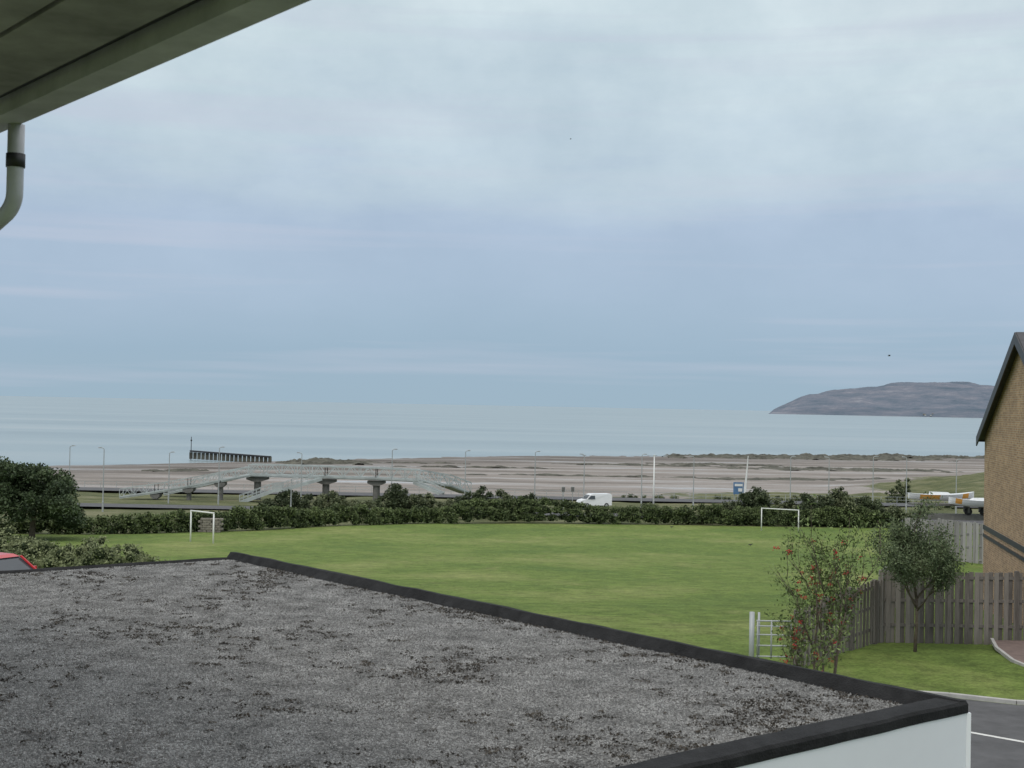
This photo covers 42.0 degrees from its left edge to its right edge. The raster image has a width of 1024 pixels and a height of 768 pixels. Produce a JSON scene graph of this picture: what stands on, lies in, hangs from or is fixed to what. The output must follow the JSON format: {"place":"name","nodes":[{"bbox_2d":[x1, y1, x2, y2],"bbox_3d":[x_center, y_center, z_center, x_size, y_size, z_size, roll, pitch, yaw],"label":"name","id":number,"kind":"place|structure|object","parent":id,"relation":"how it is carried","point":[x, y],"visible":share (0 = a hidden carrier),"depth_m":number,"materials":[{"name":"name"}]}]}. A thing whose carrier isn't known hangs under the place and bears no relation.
{"place":"outdoors","nodes":[
{"label":"outdoors","id":0,"kind":"place"},
{"bbox_2d":[0,396,984,465],"bbox_3d":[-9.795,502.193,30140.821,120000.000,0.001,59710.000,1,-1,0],"label":"sea","id":1,"kind":"structure","parent":0,"point":[49,431],"depth_m":994.47,"materials":[{"name":"liquid"}]},
{"bbox_2d":[0,455,1023,704],"bbox_3d":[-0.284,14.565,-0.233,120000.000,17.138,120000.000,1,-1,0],"label":"ground","id":2,"kind":"structure","parent":0,"point":[704,585],"depth_m":106.82,"materials":[{"name":"green plant"}]},
{"bbox_2d":[0,552,36,570],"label":"red car","id":3,"kind":"object","parent":2,"relation":"on","point":[10,561],"visible":0.23,"depth_m":45.88,"materials":[{"name":"paint"}]},
{"bbox_2d":[0,524,86,568],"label":"bramble thicket","id":4,"kind":"object","parent":2,"relation":"on","point":[24,547],"visible":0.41,"depth_m":62.21,"materials":[{"name":"green plant"}]},
{"bbox_2d":[0,456,87,539],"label":"dark broadleaf tree","id":5,"kind":"object","parent":2,"relation":"on","point":[30,490],"visible":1,"depth_m":103.89,"materials":[{"name":"green plant"}]},
{"bbox_2d":[24,536,170,567],"bbox_3d":[-18.566,7.860,59.945,7.103,1.962,6.811,1,-1,0],"label":"bramble thicket","id":6,"kind":"object","parent":2,"relation":"on","point":[96,553],"visible":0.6,"depth_m":58.67,"materials":[{"name":"green plant"}]},
{"bbox_2d":[98,447,104,511],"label":"street lamp","id":7,"kind":"object","parent":2,"relation":"on","point":[103,485],"visible":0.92,"depth_m":159.76,"materials":[{"name":"metal"}]},
{"bbox_2d":[0,0,309,229],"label":"overhanging eave","id":8,"kind":"object","parent":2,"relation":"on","point":[55,54],"visible":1,"depth_m":4.63,"materials":[{"name":"plastic"}]},
{"bbox_2d":[168,452,173,503],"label":"street lamp","id":9,"kind":"object","parent":2,"relation":"on","point":[169,476],"visible":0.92,"depth_m":177.75,"materials":[{"name":"metal"}]},
{"bbox_2d":[141,468,208,471],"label":"shore rocks","id":10,"kind":"object","parent":2,"relation":"on","point":[178,470],"visible":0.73,"depth_m":343.26,"materials":[{"name":"grey stone"}]},
{"bbox_2d":[190,510,214,542],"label":"football goal","id":11,"kind":"object","parent":2,"relation":"on","point":[191,511],"visible":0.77,"depth_m":106.01,"materials":[{"name":"white paint"}]},
{"bbox_2d":[198,518,223,532],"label":"dry stone wall","id":12,"kind":"structure","parent":2,"relation":"on","point":[206,525],"depth_m":123.55,"materials":[{"name":"grey stone"}]},
{"bbox_2d":[217,447,224,504],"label":"street lamp","id":13,"kind":"object","parent":2,"relation":"on","point":[218,476],"visible":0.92,"depth_m":177.75,"materials":[{"name":"metal"}]},
{"bbox_2d":[189,437,271,461],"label":"sea groyne","id":14,"kind":"object","parent":2,"relation":"on","point":[204,455],"visible":0.9,"depth_m":432.44,"materials":[{"name":"wood"}]},
{"bbox_2d":[251,489,314,514],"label":"scrub bush","id":15,"kind":"object","parent":2,"relation":"on","point":[297,502],"visible":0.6,"depth_m":159.46,"materials":[{"name":"green plant"}]},
{"bbox_2d":[290,477,296,506],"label":"street lamp","id":16,"kind":"object","parent":2,"relation":"on","point":[291,493],"visible":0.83,"depth_m":157.77,"materials":[{"name":"metal"}]},
{"bbox_2d":[119,463,471,501],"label":"railway footbridge","id":17,"kind":"object","parent":2,"relation":"on","point":[327,479],"visible":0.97,"depth_m":188.56,"materials":[{"name":"paint"}]},
{"bbox_2d":[297,452,301,498],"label":"street lamp","id":18,"kind":"object","parent":2,"relation":"on","point":[301,476],"visible":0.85,"depth_m":179.75,"materials":[{"name":"metal"}]},
{"bbox_2d":[275,457,375,464],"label":"shore rocks","id":19,"kind":"object","parent":2,"relation":"on","point":[315,460],"visible":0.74,"depth_m":416.65,"materials":[{"name":"grey stone"}]},
{"bbox_2d":[309,490,360,514],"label":"scrub bush","id":20,"kind":"object","parent":2,"relation":"on","point":[331,498],"visible":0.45,"depth_m":157.20,"materials":[{"name":"green plant"}]},
{"bbox_2d":[343,499,375,508],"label":"scrub bush","id":21,"kind":"object","parent":2,"relation":"on","point":[370,504],"visible":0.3,"depth_m":175.46,"materials":[{"name":"green plant"}]},
{"bbox_2d":[391,449,397,482],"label":"street lamp","id":22,"kind":"object","parent":2,"relation":"on","point":[392,463],"visible":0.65,"depth_m":177.82,"materials":[{"name":"metal"}]},
{"bbox_2d":[373,483,420,514],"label":"scrub bush","id":23,"kind":"object","parent":2,"relation":"on","point":[395,496],"visible":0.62,"depth_m":161.58,"materials":[{"name":"green plant"}]},
{"bbox_2d":[360,461,464,463],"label":"shore rocks","id":24,"kind":"object","parent":2,"relation":"on","point":[414,462],"visible":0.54,"depth_m":430.14,"materials":[{"name":"grey stone"}]},
{"bbox_2d":[405,492,436,511],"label":"scrub bush","id":25,"kind":"object","parent":2,"relation":"on","point":[419,499],"visible":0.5,"depth_m":163.86,"materials":[{"name":"green plant"}]},
{"bbox_2d":[431,498,453,514],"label":"scrub bush","id":26,"kind":"object","parent":2,"relation":"on","point":[448,502],"visible":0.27,"depth_m":168.33,"materials":[{"name":"green plant"}]},
{"bbox_2d":[0,495,889,534],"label":"field hedge","id":27,"kind":"object","parent":2,"relation":"on","point":[293,517],"visible":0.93,"depth_m":150.53,"materials":[{"name":"green plant"}]},
{"bbox_2d":[380,465,553,468],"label":"shore rocks","id":28,"kind":"object","parent":2,"relation":"on","point":[498,466],"visible":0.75,"depth_m":396.37,"materials":[{"name":"grey stone"}]},
{"bbox_2d":[464,450,470,494],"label":"street lamp","id":29,"kind":"object","parent":2,"relation":"on","point":[465,472],"visible":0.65,"depth_m":181.78,"materials":[{"name":"metal"}]},
{"bbox_2d":[449,485,493,516],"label":"scrub bush","id":30,"kind":"object","parent":2,"relation":"on","point":[479,492],"visible":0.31,"depth_m":163.90,"materials":[{"name":"green plant"}]},
{"bbox_2d":[0,552,970,767],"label":"flat roofed extension","id":31,"kind":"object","parent":2,"relation":"on","point":[236,660],"visible":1,"depth_m":10.74,"materials":[{"name":"gravel"}]},
{"bbox_2d":[485,489,516,517],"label":"scrub bush","id":32,"kind":"object","parent":2,"relation":"on","point":[504,495],"visible":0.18,"depth_m":158.39,"materials":[{"name":"green plant"}]},
{"bbox_2d":[84,481,944,502],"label":"promenade railing","id":33,"kind":"object","parent":2,"relation":"on","point":[100,484],"visible":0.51,"depth_m":217.72,"materials":[{"name":"metal"}]},
{"bbox_2d":[514,492,546,520],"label":"scrub bush","id":34,"kind":"object","parent":2,"relation":"on","point":[531,496],"visible":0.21,"depth_m":158.50,"materials":[{"name":"green plant"}]},
{"bbox_2d":[534,451,540,494],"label":"street lamp","id":35,"kind":"object","parent":2,"relation":"on","point":[535,470],"visible":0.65,"depth_m":181.81,"materials":[{"name":"metal"}]},
{"bbox_2d":[466,473,692,477],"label":"shore rocks","id":36,"kind":"object","parent":2,"relation":"on","point":[546,474],"visible":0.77,"depth_m":349.07,"materials":[{"name":"grey stone"}]},
{"bbox_2d":[580,454,584,508],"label":"street lamp","id":37,"kind":"object","parent":2,"relation":"on","point":[584,475],"visible":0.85,"depth_m":183.79,"materials":[{"name":"metal"}]},
{"bbox_2d":[576,493,611,506],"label":"white van","id":38,"kind":"object","parent":2,"relation":"on","point":[600,499],"visible":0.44,"depth_m":183.12,"materials":[{"name":"paint"}]},
{"bbox_2d":[551,463,721,467],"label":"shore rocks","id":39,"kind":"object","parent":2,"relation":"on","point":[637,464],"visible":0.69,"depth_m":438.56,"materials":[{"name":"grey stone"}]},
{"bbox_2d":[640,454,646,507],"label":"street lamp","id":40,"kind":"object","parent":2,"relation":"on","point":[641,483],"visible":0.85,"depth_m":183.74,"materials":[{"name":"metal"}]},
{"bbox_2d":[621,493,678,498],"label":"scrub bush","id":41,"kind":"object","parent":2,"relation":"on","point":[644,496],"visible":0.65,"depth_m":231.69,"materials":[{"name":"green plant"}]},
{"bbox_2d":[636,502,669,518],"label":"scrub bush","id":42,"kind":"object","parent":2,"relation":"on","point":[640,509],"visible":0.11,"depth_m":165.81,"materials":[{"name":"green plant"}]},
{"bbox_2d":[653,455,654,503],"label":"white flagpole","id":43,"kind":"object","parent":2,"relation":"on","point":[654,479],"visible":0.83,"depth_m":167.78,"materials":[{"name":"metal"}]},
{"bbox_2d":[689,456,693,509],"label":"street lamp","id":44,"kind":"object","parent":2,"relation":"on","point":[693,484],"visible":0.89,"depth_m":183.75,"materials":[{"name":"metal"}]},
{"bbox_2d":[677,506,716,523],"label":"scrub bush","id":45,"kind":"object","parent":2,"relation":"on","point":[698,515],"visible":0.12,"depth_m":159.13,"materials":[{"name":"green plant"}]},
{"bbox_2d":[646,462,787,466],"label":"shore rocks","id":46,"kind":"object","parent":2,"relation":"on","point":[722,464],"visible":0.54,"depth_m":454.04,"materials":[{"name":"grey stone"}]},
{"bbox_2d":[716,501,736,520],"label":"scrub bush","id":47,"kind":"object","parent":2,"relation":"on","point":[729,507],"visible":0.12,"depth_m":159.81,"materials":[{"name":"green plant"}]},
{"bbox_2d":[714,494,740,499],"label":"scrub bush","id":48,"kind":"object","parent":2,"relation":"on","point":[723,498],"visible":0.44,"depth_m":228.03,"materials":[{"name":"green plant"}]},
{"bbox_2d":[733,482,743,503],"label":"blue information sign","id":49,"kind":"object","parent":2,"relation":"on","point":[738,487],"visible":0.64,"depth_m":165.76,"materials":[{"name":"blue metal"}]},
{"bbox_2d":[730,486,773,524],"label":"scrub bush","id":50,"kind":"object","parent":2,"relation":"on","point":[756,497],"visible":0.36,"depth_m":159.00,"materials":[{"name":"green plant"}]},
{"bbox_2d":[749,612,791,658],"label":"metal field gate","id":51,"kind":"structure","parent":2,"relation":"on","point":[751,631],"depth_m":30.89,"materials":[{"name":"metal"}]},
{"bbox_2d":[668,477,885,480],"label":"shore rocks","id":52,"kind":"object","parent":2,"relation":"on","point":[796,478],"visible":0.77,"depth_m":349.11,"materials":[{"name":"grey stone"}]},
{"bbox_2d":[761,508,798,530],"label":"football goal","id":53,"kind":"object","parent":2,"relation":"on","point":[779,509],"visible":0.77,"depth_m":147.84,"materials":[{"name":"white paint"}]},
{"bbox_2d":[770,495,799,500],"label":"scrub bush","id":54,"kind":"object","parent":2,"relation":"on","point":[794,496],"visible":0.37,"depth_m":229.24,"materials":[{"name":"green plant"}]},
{"bbox_2d":[772,498,799,522],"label":"scrub bush","id":55,"kind":"object","parent":2,"relation":"on","point":[785,505],"visible":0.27,"depth_m":161.60,"materials":[{"name":"green plant"}]},
{"bbox_2d":[790,456,795,498],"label":"street lamp","id":56,"kind":"object","parent":2,"relation":"on","point":[790,476],"visible":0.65,"depth_m":185.76,"materials":[{"name":"metal"}]},
{"bbox_2d":[655,453,958,461],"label":"shore rocks","id":57,"kind":"object","parent":2,"relation":"on","point":[808,456],"visible":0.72,"depth_m":550.80,"materials":[{"name":"grey stone"}]},
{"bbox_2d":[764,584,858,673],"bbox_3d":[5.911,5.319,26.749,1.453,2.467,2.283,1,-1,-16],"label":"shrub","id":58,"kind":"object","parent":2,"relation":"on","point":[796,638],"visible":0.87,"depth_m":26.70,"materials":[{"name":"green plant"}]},
{"bbox_2d":[798,492,834,525],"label":"scrub bush","id":59,"kind":"object","parent":2,"relation":"on","point":[804,497],"visible":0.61,"depth_m":158.92,"materials":[{"name":"green plant"}]},
{"bbox_2d":[763,494,890,673],"bbox_3d":[6.340,4.377,27.113,2.587,4.375,2.180,1,-1,23],"label":"rowan tree","id":60,"kind":"object","parent":2,"relation":"on","point":[846,600],"visible":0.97,"depth_m":26.94,"materials":[{"name":"green plant"}]},
{"bbox_2d":[825,456,829,494],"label":"street lamp","id":61,"kind":"object","parent":2,"relation":"on","point":[828,478],"visible":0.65,"depth_m":187.81,"materials":[{"name":"metal"}]},
{"bbox_2d":[793,577,883,666],"bbox_3d":[8.257,6.007,33.411,0.120,1.740,6.106,1,-1,34],"label":"timber fence","id":62,"kind":"object","parent":2,"relation":"on","point":[872,626],"visible":0.52,"depth_m":34.51,"materials":[{"name":"brown wood"}]},
{"bbox_2d":[822,486,858,526],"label":"scrub bush","id":63,"kind":"object","parent":2,"relation":"on","point":[841,498],"visible":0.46,"depth_m":158.80,"materials":[{"name":"green plant"}]},
{"bbox_2d":[722,466,961,472],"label":"shore rocks","id":64,"kind":"object","parent":2,"relation":"on","point":[841,469],"visible":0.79,"depth_m":426.09,"materials":[{"name":"grey stone"}]},
{"bbox_2d":[846,494,886,526],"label":"scrub bush","id":65,"kind":"object","parent":2,"relation":"on","point":[866,502],"visible":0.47,"depth_m":159.08,"materials":[{"name":"green plant"}]},
{"bbox_2d":[762,453,984,458],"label":"shore rocks","id":66,"kind":"object","parent":2,"relation":"on","point":[935,456],"visible":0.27,"depth_m":591.24,"materials":[{"name":"grey stone"}]},
{"bbox_2d":[872,456,878,502],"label":"street lamp","id":67,"kind":"object","parent":2,"relation":"on","point":[873,476],"visible":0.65,"depth_m":185.80,"materials":[{"name":"metal"}]},
{"bbox_2d":[878,555,898,642],"bbox_3d":[14.935,7.415,51.893,0.120,3.903,33.650,1,-1,17],"label":"timber fence","id":68,"kind":"object","parent":2,"relation":"on","point":[885,603],"visible":0.08,"depth_m":38.52,"materials":[{"name":"brown wood"}]},
{"bbox_2d":[884,477,911,502],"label":"scrub bush","id":69,"kind":"object","parent":2,"relation":"on","point":[900,496],"visible":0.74,"depth_m":234.24,"materials":[{"name":"green plant"}]},
{"bbox_2d":[883,504,920,527],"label":"scrub bush","id":70,"kind":"object","parent":2,"relation":"on","point":[898,512],"visible":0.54,"depth_m":158.25,"materials":[{"name":"green plant"}]},
{"bbox_2d":[902,456,906,511],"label":"street lamp","id":71,"kind":"object","parent":2,"relation":"on","point":[906,484],"visible":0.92,"depth_m":189.75,"materials":[{"name":"metal"}]},
{"bbox_2d":[861,491,972,651],"bbox_3d":[10.278,4.823,33.883,2.788,4.166,3.043,1,-1,0],"label":"young street tree","id":72,"kind":"object","parent":2,"relation":"on","point":[915,560],"visible":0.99,"depth_m":33.55,"materials":[{"name":"green plant"}]},
{"bbox_2d":[927,502,954,509],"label":"scrub bush","id":73,"kind":"object","parent":2,"relation":"on","point":[942,507],"visible":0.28,"depth_m":199.42,"materials":[{"name":"green plant"}]},
{"bbox_2d":[905,517,983,563],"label":"timber fence","id":74,"kind":"object","parent":2,"relation":"on","point":[966,537],"visible":0.41,"depth_m":65.75,"materials":[{"name":"grey wood"}]},
{"bbox_2d":[907,492,983,520],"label":"boats on trailer","id":75,"kind":"object","parent":2,"relation":"on","point":[967,500],"visible":0.69,"depth_m":173.98,"materials":[{"name":"white paint"}]},
{"bbox_2d":[879,570,1023,644],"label":"timber fence","id":76,"kind":"object","parent":2,"relation":"on","point":[897,624],"visible":0.77,"depth_m":35.88,"materials":[{"name":"brown wood"}]},
{"bbox_2d":[955,459,961,513],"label":"street lamp","id":77,"kind":"object","parent":2,"relation":"on","point":[956,484],"visible":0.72,"depth_m":189.75,"materials":[{"name":"metal"}]},
{"bbox_2d":[918,690,1023,704],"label":"road kerb","id":78,"kind":"structure","parent":2,"relation":"on","point":[985,698],"depth_m":27.99,"materials":[{"name":"concrete"}]},
{"bbox_2d":[983,352,1023,624],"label":"brick walls","id":79,"kind":"structure","parent":2,"relation":"on","point":[1004,481],"depth_m":45.14,"materials":[{"name":"brown brick"}]},
{"bbox_2d":[976,332,1023,561],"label":"bargeboards and band","id":80,"kind":"object","parent":79,"relation":"attached to","point":[1015,341],"visible":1,"depth_m":45.01,"materials":[{"name":"plastic"}]},
{"bbox_2d":[980,332,1023,439],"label":"tiled roof","id":81,"kind":"structure","parent":79,"relation":"on","point":[1020,335],"depth_m":45.75,"materials":[{"name":"tile"}]},
{"bbox_2d":[990,638,1023,666],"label":"path kerb","id":82,"kind":"structure","parent":2,"relation":"on","point":[1003,653],"depth_m":33.23,"materials":[{"name":"concrete"}]},
{"bbox_2d":[0,0,1023,410],"label":"sky","id":83,"kind":"structure","parent":0,"point":[755,205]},
{"bbox_2d":[76,487,983,523],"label":"coast road","id":84,"kind":"structure","parent":0,"point":[351,493],"depth_m":205.06,"materials":[{"name":"grey asphalt"}]},
{"bbox_2d":[744,456,748,492],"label":"leaning mast","id":85,"kind":"object","parent":84,"relation":"on","point":[745,485],"visible":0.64,"depth_m":171.82,"materials":[{"name":"white metal"}]},
{"bbox_2d":[854,498,894,502],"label":"scrub bush","id":86,"kind":"object","parent":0,"point":[892,500],"visible":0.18,"depth_m":219.39,"materials":[{"name":"green plant"}]},
{"bbox_2d":[769,382,993,417],"bbox_3d":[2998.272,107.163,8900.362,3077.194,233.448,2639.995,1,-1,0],"label":"headland hill","id":87,"kind":"structure","parent":0,"point":[948,399],"depth_m":7901.78,"materials":[{"name":"grey stone"}]},
{"bbox_2d":[957,698,1023,767],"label":"access road","id":88,"kind":"structure","parent":0,"point":[999,719],"depth_m":25.03,"materials":[{"name":"grey asphalt"}]},
{"bbox_2d":[971,732,1023,742],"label":"road marking","id":89,"kind":"object","parent":88,"relation":"on","point":[997,737],"depth_m":24.79,"materials":[{"name":"paint"}]},
{"bbox_2d":[995,640,1023,662],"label":"private path","id":90,"kind":"structure","parent":0,"point":[1014,649],"depth_m":34.39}
]}

